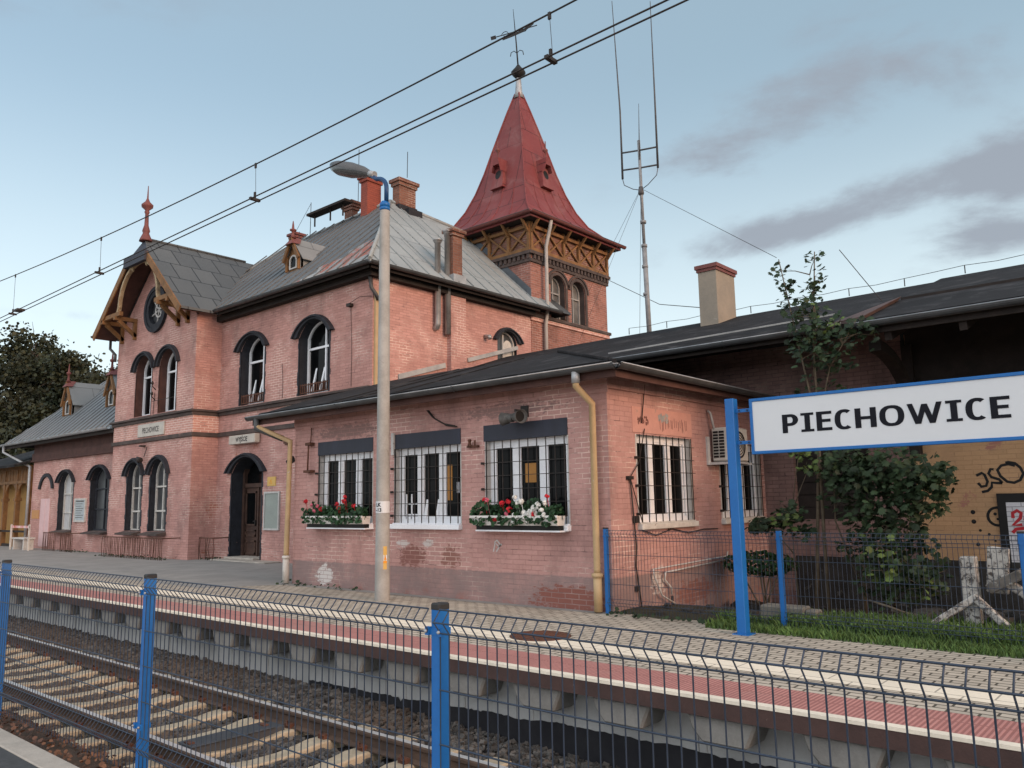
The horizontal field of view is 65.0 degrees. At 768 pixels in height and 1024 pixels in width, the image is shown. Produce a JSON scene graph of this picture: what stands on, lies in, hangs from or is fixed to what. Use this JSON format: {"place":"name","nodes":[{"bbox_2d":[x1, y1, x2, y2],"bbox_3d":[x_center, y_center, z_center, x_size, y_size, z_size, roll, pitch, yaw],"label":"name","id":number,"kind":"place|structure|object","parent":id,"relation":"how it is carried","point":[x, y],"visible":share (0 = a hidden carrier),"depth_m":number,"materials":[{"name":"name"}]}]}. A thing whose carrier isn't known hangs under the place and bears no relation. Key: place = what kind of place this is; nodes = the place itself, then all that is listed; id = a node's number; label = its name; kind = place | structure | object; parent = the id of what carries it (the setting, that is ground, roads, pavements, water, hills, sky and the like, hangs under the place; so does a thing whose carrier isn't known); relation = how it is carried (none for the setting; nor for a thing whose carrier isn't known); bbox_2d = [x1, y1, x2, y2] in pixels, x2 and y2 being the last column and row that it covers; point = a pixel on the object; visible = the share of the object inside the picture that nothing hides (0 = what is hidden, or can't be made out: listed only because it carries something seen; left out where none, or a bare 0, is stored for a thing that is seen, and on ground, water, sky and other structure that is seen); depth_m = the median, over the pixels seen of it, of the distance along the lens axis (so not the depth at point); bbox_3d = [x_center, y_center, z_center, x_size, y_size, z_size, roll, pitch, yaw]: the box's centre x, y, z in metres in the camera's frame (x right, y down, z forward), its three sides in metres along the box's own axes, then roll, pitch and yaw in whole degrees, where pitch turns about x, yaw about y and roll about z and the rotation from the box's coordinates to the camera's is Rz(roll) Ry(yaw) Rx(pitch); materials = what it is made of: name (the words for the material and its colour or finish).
{"place":"outdoors","nodes":[
{"label":"outdoors","id":0,"kind":"place"},
{"bbox_2d":[0,709,115,767],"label":"embankment","id":1,"kind":"structure","parent":0,"point":[75,759],"depth_m":5.67,"materials":[{"name":"gravel"}]},
{"bbox_2d":[0,728,78,767],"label":"kerb","id":2,"kind":"structure","parent":1,"relation":"on","point":[36,756],"depth_m":5.19,"materials":[{"name":"concrete"}]},
{"bbox_2d":[0,706,128,767],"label":"leaf litter","id":3,"kind":"object","parent":1,"relation":"on","point":[102,764],"visible":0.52,"depth_m":5.50,"materials":[{"name":"brown plant"}]},
{"bbox_2d":[0,559,1023,767],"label":"fence","id":4,"kind":"object","parent":1,"relation":"on","point":[438,630],"visible":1,"depth_m":3.51,"materials":[{"name":"blue metal"}]},
{"bbox_2d":[0,546,605,613],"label":"asphalt apron","id":5,"kind":"object","parent":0,"point":[220,573],"visible":0.67,"depth_m":20.70,"materials":[{"name":"grey asphalt"}]},
{"bbox_2d":[0,451,33,546],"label":"timber pavilion","id":6,"kind":"structure","parent":5,"relation":"on","point":[13,485],"depth_m":35.88,"materials":[{"name":"yellow paint"}]},
{"bbox_2d":[9,524,35,550],"bbox_3d":[-19.311,6.071,31.908,2.050,1.000,0.460,-8,-11,41],"label":"wooden bench","id":7,"kind":"object","parent":5,"relation":"on","point":[25,543],"visible":1,"depth_m":31.83,"materials":[{"name":"white paint"}]},
{"bbox_2d":[42,532,79,551],"bbox_3d":[-16.987,5.977,30.493,2.924,0.702,0.527,-8,-11,41],"label":"iron railing","id":8,"kind":"object","parent":5,"relation":"on","point":[50,542],"visible":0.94,"depth_m":30.16,"materials":[{"name":"metal"}]},
{"bbox_2d":[101,536,179,560],"bbox_3d":[-11.824,5.173,25.469,4.252,0.661,0.576,-8,-11,41],"label":"iron railing","id":9,"kind":"object","parent":5,"relation":"on","point":[128,547],"visible":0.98,"depth_m":25.19,"materials":[{"name":"brown metal"}]},
{"bbox_2d":[198,537,228,559],"bbox_3d":[-8.966,4.890,23.861,0.965,0.663,0.449,-2,-8,9],"label":"iron railing","id":10,"kind":"object","parent":5,"relation":"on","point":[205,538],"visible":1,"depth_m":23.88,"materials":[{"name":"metal"}]},
{"bbox_2d":[54,549,710,623],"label":"wall weeds","id":11,"kind":"object","parent":5,"relation":"on","point":[699,620],"depth_m":10.99,"materials":[{"name":"green plant"}]},
{"bbox_2d":[3,615,619,767],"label":"ballast bed","id":12,"kind":"object","parent":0,"point":[344,748],"depth_m":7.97,"materials":[{"name":"gravel"}]},
{"bbox_2d":[1,633,510,767],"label":"railway track","id":13,"kind":"structure","parent":12,"relation":"on","point":[473,762],"depth_m":8.56,"materials":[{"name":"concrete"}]},
{"bbox_2d":[178,722,284,752],"bbox_3d":[-2.818,3.534,8.004,0.290,0.128,1.120,-8,-11,41],"label":"sleeper","id":14,"kind":"object","parent":13,"relation":"on","point":[256,730],"visible":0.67,"depth_m":7.95,"materials":[{"name":"concrete"}]},
{"bbox_2d":[0,0,688,321],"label":"overhead line","id":15,"kind":"object","parent":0,"point":[550,59],"visible":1,"depth_m":7.30,"materials":[{"name":"metal"}]},
{"bbox_2d":[8,594,990,767],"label":"platform wall","id":16,"kind":"structure","parent":0,"point":[858,755],"depth_m":7.92,"materials":[{"name":"concrete"}]},
{"bbox_2d":[11,588,1022,767],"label":"platform slab","id":17,"kind":"structure","parent":16,"relation":"on","point":[987,756],"depth_m":6.47,"materials":[{"name":"grey concrete"}]},
{"bbox_2d":[0,577,1023,743],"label":"ribbed edge","id":18,"kind":"object","parent":17,"relation":"on","point":[984,727],"depth_m":6.88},
{"bbox_2d":[0,583,1023,751],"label":"white edge","id":19,"kind":"object","parent":17,"relation":"on","point":[902,728],"depth_m":6.48,"materials":[{"name":"white paint"}]},
{"bbox_2d":[309,680,775,767],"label":"bitumen coating","id":20,"kind":"object","parent":16,"relation":"attached to","point":[674,757],"visible":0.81,"depth_m":7.43,"materials":[{"name":"black asphalt"}]},
{"bbox_2d":[0,565,1023,722],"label":"platform paving","id":21,"kind":"structure","parent":0,"point":[976,678],"depth_m":8.74,"materials":[{"name":"concrete"}]},
{"bbox_2d":[330,161,389,600],"bbox_3d":[-2.707,-0.333,14.169,1.637,7.966,0.420,-8,-11,41],"label":"lamp post","id":22,"kind":"object","parent":21,"relation":"on","point":[382,534],"visible":0.98,"depth_m":13.55,"materials":[{"name":"concrete"}]},
{"bbox_2d":[0,570,1023,706],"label":"warning line","id":23,"kind":"object","parent":21,"relation":"on","point":[1001,699],"depth_m":7.80,"materials":[{"name":"white paint"}]},
{"bbox_2d":[16,579,1021,722],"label":"drain joint","id":24,"kind":"object","parent":21,"relation":"on","point":[670,672],"depth_m":7.00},
{"bbox_2d":[509,630,570,640],"bbox_3d":[0.329,2.926,9.353,0.720,0.014,0.720,-8,-11,41],"label":"manhole cover","id":25,"kind":"object","parent":21,"relation":"on","point":[540,632],"visible":0.73,"depth_m":9.31,"materials":[{"name":"metal"}]},
{"bbox_2d":[724,371,1023,635],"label":"station sign","id":26,"kind":"object","parent":21,"relation":"on","point":[982,408],"visible":1,"depth_m":8.57,"materials":[{"name":"metal"}]},
{"bbox_2d":[0,0,1023,392],"label":"sky","id":27,"kind":"structure","parent":0,"point":[888,135],"materials":[{"name":"blue"}]},
{"bbox_2d":[622,604,913,638],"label":"yard","id":28,"kind":"structure","parent":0,"point":[673,613],"depth_m":10.98,"materials":[{"name":"soil"}]},
{"bbox_2d":[477,249,1023,612],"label":"goods shed","id":29,"kind":"structure","parent":28,"relation":"on","point":[966,325],"depth_m":13.93,"materials":[{"name":"brick"}]},
{"bbox_2d":[581,2,776,335],"bbox_3d":[3.798,-6.488,21.286,2.273,11.002,7.826,5,-11,-37],"label":"antenna mast","id":30,"kind":"object","parent":29,"relation":"on","point":[643,246],"visible":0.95,"depth_m":22.81,"materials":[{"name":"metal"}]},
{"bbox_2d":[795,449,871,518],"bbox_3d":[5.850,1.768,14.586,1.450,1.450,0.088,-8,-11,41],"label":"boarded window","id":31,"kind":"structure","parent":29,"relation":"in","point":[807,494],"depth_m":14.77,"materials":[{"name":"black wood"}]},
{"bbox_2d":[722,550,799,605],"bbox_3d":[4.005,3.190,12.935,1.267,1.035,0.826,-8,-11,41],"label":"clipped shrub","id":32,"kind":"object","parent":28,"relation":"on","point":[759,560],"visible":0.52,"depth_m":12.82,"materials":[{"name":"green plant"}]},
{"bbox_2d":[744,452,820,604],"bbox_3d":[4.157,2.281,12.345,0.620,2.542,1.540,4,-10,-29],"label":"maple seedling","id":33,"kind":"object","parent":28,"relation":"on","point":[790,517],"visible":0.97,"depth_m":12.22,"materials":[{"name":"green plant"}]},
{"bbox_2d":[760,603,821,617],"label":"concrete block","id":34,"kind":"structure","parent":28,"relation":"on","point":[804,609],"depth_m":10.12,"materials":[{"name":"grey concrete"}]},
{"bbox_2d":[603,527,1023,644],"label":"fence","id":35,"kind":"object","parent":28,"relation":"on","point":[780,568],"visible":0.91,"depth_m":9.34,"materials":[{"name":"blue metal"}]},
{"bbox_2d":[768,250,879,614],"bbox_3d":[4.857,0.678,12.149,1.646,5.635,0.836,-8,-11,41],"label":"maple sapling","id":36,"kind":"object","parent":28,"relation":"on","point":[822,334],"visible":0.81,"depth_m":12.32,"materials":[{"name":"green plant"}]},
{"bbox_2d":[656,600,1023,625],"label":"rubble","id":37,"kind":"object","parent":28,"relation":"on","point":[753,606],"visible":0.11,"depth_m":10.75,"materials":[{"name":"stone"}]},
{"bbox_2d":[705,607,1023,658],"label":"grass","id":38,"kind":"structure","parent":28,"relation":"on","point":[1001,648],"depth_m":8.83,"materials":[{"name":"green plant"}]},
{"bbox_2d":[869,599,930,620],"bbox_3d":[4.821,2.797,9.724,0.300,0.291,0.988,3,-9,-22],"label":"fallen branch","id":39,"kind":"object","parent":38,"relation":"on","point":[894,610],"visible":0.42,"depth_m":9.89,"materials":[{"name":"wood"}]},
{"bbox_2d":[806,446,960,614],"bbox_3d":[5.214,2.090,11.307,2.063,2.594,1.179,-16,-18,61],"label":"maple bush","id":40,"kind":"object","parent":28,"relation":"on","point":[891,473],"visible":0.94,"depth_m":11.13,"materials":[{"name":"green plant"}]},
{"bbox_2d":[931,546,1023,631],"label":"buffer stop","id":41,"kind":"object","parent":28,"relation":"on","point":[976,592],"visible":0.63,"depth_m":9.04,"materials":[{"name":"white concrete"}]},
{"label":"near platform","id":42,"kind":"structure","parent":0,"visible":0},
{"bbox_2d":[0,747,37,767],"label":"drain channel","id":43,"kind":"object","parent":42,"relation":"on","point":[8,759],"depth_m":5.03,"materials":[{"name":"grey concrete"}]},
{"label":"platform base","id":44,"kind":"structure","parent":0,"visible":0},
{"bbox_2d":[0,321,105,458],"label":"broadleaf tree","id":45,"kind":"object","parent":44,"relation":"on","point":[21,373],"visible":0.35,"depth_m":58.87,"materials":[{"name":"green plant"}]},
{"bbox_2d":[0,344,117,466],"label":"broadleaf tree","id":46,"kind":"object","parent":44,"relation":"on","point":[33,414],"visible":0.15,"depth_m":52.95,"materials":[{"name":"green plant"}]},
{"bbox_2d":[0,11,626,563],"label":"station building","id":47,"kind":"structure","parent":44,"relation":"on","point":[212,353],"depth_m":25.37,"materials":[{"name":"brick"}]},
{"bbox_2d":[31,510,39,518],"bbox_3d":[-19.772,5.409,33.369,0.800,0.350,0.020,-8,-11,41],"label":"orange board","id":48,"kind":"object","parent":47,"relation":"attached to","point":[35,514],"visible":1,"depth_m":33.34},
{"bbox_2d":[38,499,50,546],"bbox_3d":[-18.994,5.619,32.650,1.000,1.900,0.035,-8,-11,41],"label":"side door","id":49,"kind":"structure","parent":47,"relation":"in","point":[45,503],"depth_m":32.66,"materials":[{"name":"pink paint"}]},
{"bbox_2d":[50,469,75,532],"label":"window","id":50,"kind":"structure","parent":47,"relation":"in","point":[65,491],"depth_m":31.85,"materials":[{"name":"white glass"}]},
{"bbox_2d":[73,498,86,521],"bbox_3d":[-16.309,4.763,30.368,1.030,0.880,0.060,-8,-11,41],"label":"timetable board","id":51,"kind":"object","parent":47,"relation":"attached to","point":[80,507],"visible":1,"depth_m":30.32,"materials":[{"name":"white paper"}]},
{"bbox_2d":[80,464,110,534],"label":"window","id":52,"kind":"structure","parent":47,"relation":"in","point":[100,476],"depth_m":29.84,"materials":[{"name":"black glass"}]},
{"bbox_2d":[114,458,143,534],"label":"window","id":53,"kind":"structure","parent":47,"relation":"in","point":[134,470],"depth_m":27.00,"materials":[{"name":"glass"}]},
{"bbox_2d":[129,351,154,419],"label":"window","id":54,"kind":"structure","parent":47,"relation":"in","point":[144,360],"depth_m":27.43,"materials":[{"name":"white paint"}]},
{"bbox_2d":[137,421,164,437],"bbox_3d":[-11.792,1.488,26.270,1.860,0.420,0.041,-8,-11,41],"label":"name board","id":55,"kind":"object","parent":47,"relation":"attached to","point":[151,429],"visible":1,"depth_m":26.20,"materials":[{"name":"ceramic"}]},
{"bbox_2d":[137,455,169,535],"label":"window","id":56,"kind":"structure","parent":47,"relation":"in","point":[159,475],"depth_m":25.88,"materials":[{"name":"white paint"}]},
{"bbox_2d":[144,286,167,332],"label":"round window","id":57,"kind":"structure","parent":47,"relation":"in","point":[155,316],"depth_m":27.07,"materials":[{"name":"grey paint"}]},
{"bbox_2d":[153,344,180,414],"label":"window","id":58,"kind":"structure","parent":47,"relation":"in","point":[168,355],"depth_m":26.32,"materials":[{"name":"white paint"}]},
{"bbox_2d":[229,433,259,444],"bbox_3d":[-7.949,1.643,23.908,1.440,0.260,0.213,-8,-11,41],"label":"exit sign","id":59,"kind":"object","parent":47,"relation":"attached to","point":[245,439],"visible":1,"depth_m":23.73,"materials":[{"name":"metal"}]},
{"bbox_2d":[210,453,280,563],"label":"entrance door","id":60,"kind":"structure","parent":47,"relation":"in","point":[246,482],"depth_m":24.23,"materials":[{"name":"brown wood"}]},
{"bbox_2d":[233,331,269,405],"bbox_3d":[-7.718,-0.434,24.289,1.808,2.314,0.570,-8,-11,41],"label":"window","id":61,"kind":"structure","parent":47,"relation":"in","point":[252,373],"depth_m":24.60,"materials":[{"name":"white paint"}]},
{"bbox_2d":[267,476,275,485],"bbox_3d":[-6.841,2.770,22.894,0.420,0.260,0.023,-8,-11,41],"label":"yellow plate","id":62,"kind":"object","parent":47,"relation":"attached to","point":[271,481],"visible":1,"depth_m":22.88,"materials":[{"name":"yellow metal"}]},
{"bbox_2d":[263,491,280,529],"bbox_3d":[-6.792,3.583,22.725,0.780,1.080,0.050,-8,-11,41],"label":"notice board","id":63,"kind":"object","parent":47,"relation":"attached to","point":[271,511],"visible":1,"depth_m":22.71,"materials":[{"name":"white paint"}]},
{"bbox_2d":[290,314,334,395],"bbox_3d":[-5.372,-0.766,22.260,1.888,2.302,0.570,-8,-11,41],"label":"window","id":64,"kind":"structure","parent":47,"relation":"in","point":[314,343],"depth_m":22.56,"materials":[{"name":"white paint"}]},
{"bbox_2d":[493,327,523,358],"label":"window","id":65,"kind":"structure","parent":47,"relation":"in","point":[505,340],"depth_m":24.63,"materials":[{"name":"white paint"}]},
{"bbox_2d":[550,276,565,320],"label":"window","id":66,"kind":"structure","parent":47,"relation":"in","point":[557,285],"depth_m":27.01,"materials":[{"name":"beige glass"}]},
{"bbox_2d":[571,282,584,325],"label":"window","id":67,"kind":"structure","parent":47,"relation":"in","point":[577,292],"depth_m":27.82,"materials":[{"name":"beige glass"}]},
{"bbox_2d":[605,278,699,307],"bbox_3d":[4.211,-2.822,24.267,0.258,3.319,8.940,1,-8,-10],"label":"service cable","id":68,"kind":"object","parent":47,"relation":"attached to","point":[653,301],"visible":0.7,"depth_m":23.95,"materials":[{"name":"metal"}]},
{"bbox_2d":[244,346,774,612],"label":"annex building","id":69,"kind":"structure","parent":44,"relation":"on","point":[593,445],"depth_m":13.10,"materials":[{"name":"brick"}]},
{"bbox_2d":[300,495,373,528],"bbox_3d":[-3.352,2.418,15.216,1.910,0.638,0.371,-8,-11,41],"label":"flower box","id":70,"kind":"object","parent":69,"relation":"attached to","point":[327,517],"visible":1,"depth_m":15.04,"materials":[{"name":"white paint"}]},
{"bbox_2d":[314,437,373,527],"bbox_3d":[-3.174,1.913,15.432,1.775,1.675,0.270,-8,-11,41],"label":"window","id":71,"kind":"structure","parent":69,"relation":"in","point":[345,467],"depth_m":15.51,"materials":[{"name":"white paint"}]},
{"bbox_2d":[390,428,461,529],"bbox_3d":[-1.413,1.672,13.987,1.775,1.675,0.390,-8,-11,41],"label":"window","id":72,"kind":"structure","parent":69,"relation":"in","point":[427,468],"depth_m":13.97,"materials":[{"name":"white paint"}]},
{"bbox_2d":[498,405,528,425],"bbox_3d":[0.055,0.475,12.432,0.490,0.309,0.412,-8,-11,41],"label":"loudspeaker","id":73,"kind":"object","parent":69,"relation":"attached to","point":[521,415],"visible":1,"depth_m":12.40,"materials":[{"name":"black paint"}]},
{"bbox_2d":[469,494,568,531],"bbox_3d":[0.068,1.972,12.292,1.800,0.559,0.407,-8,-11,41],"label":"flower box","id":74,"kind":"object","parent":69,"relation":"attached to","point":[534,516],"visible":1,"depth_m":12.12,"materials":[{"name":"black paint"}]},
{"bbox_2d":[481,417,570,530],"bbox_3d":[0.232,1.424,12.486,1.775,1.675,0.270,-8,-11,41],"label":"window","id":75,"kind":"structure","parent":69,"relation":"in","point":[527,460],"depth_m":12.53,"materials":[{"name":"white paint"}]},
{"bbox_2d":[634,434,698,529],"bbox_3d":[2.363,1.535,12.590,0.270,1.415,1.745,-8,-11,41],"label":"window","id":76,"kind":"structure","parent":69,"relation":"in","point":[664,471],"depth_m":12.70,"materials":[{"name":"glass"}]},
{"bbox_2d":[705,427,751,465],"bbox_3d":[3.732,1.079,13.858,0.420,0.630,0.840,-8,-11,41],"label":"air conditioner","id":77,"kind":"object","parent":69,"relation":"attached to","point":[719,443],"visible":0.57,"depth_m":13.68,"materials":[{"name":"white paint"}]},
{"bbox_2d":[719,445,766,523],"bbox_3d":[4.102,1.795,14.559,0.270,1.415,1.725,-8,-11,41],"label":"window","id":78,"kind":"structure","parent":69,"relation":"in","point":[751,478],"depth_m":14.89,"materials":[{"name":"glass"}]}
]}

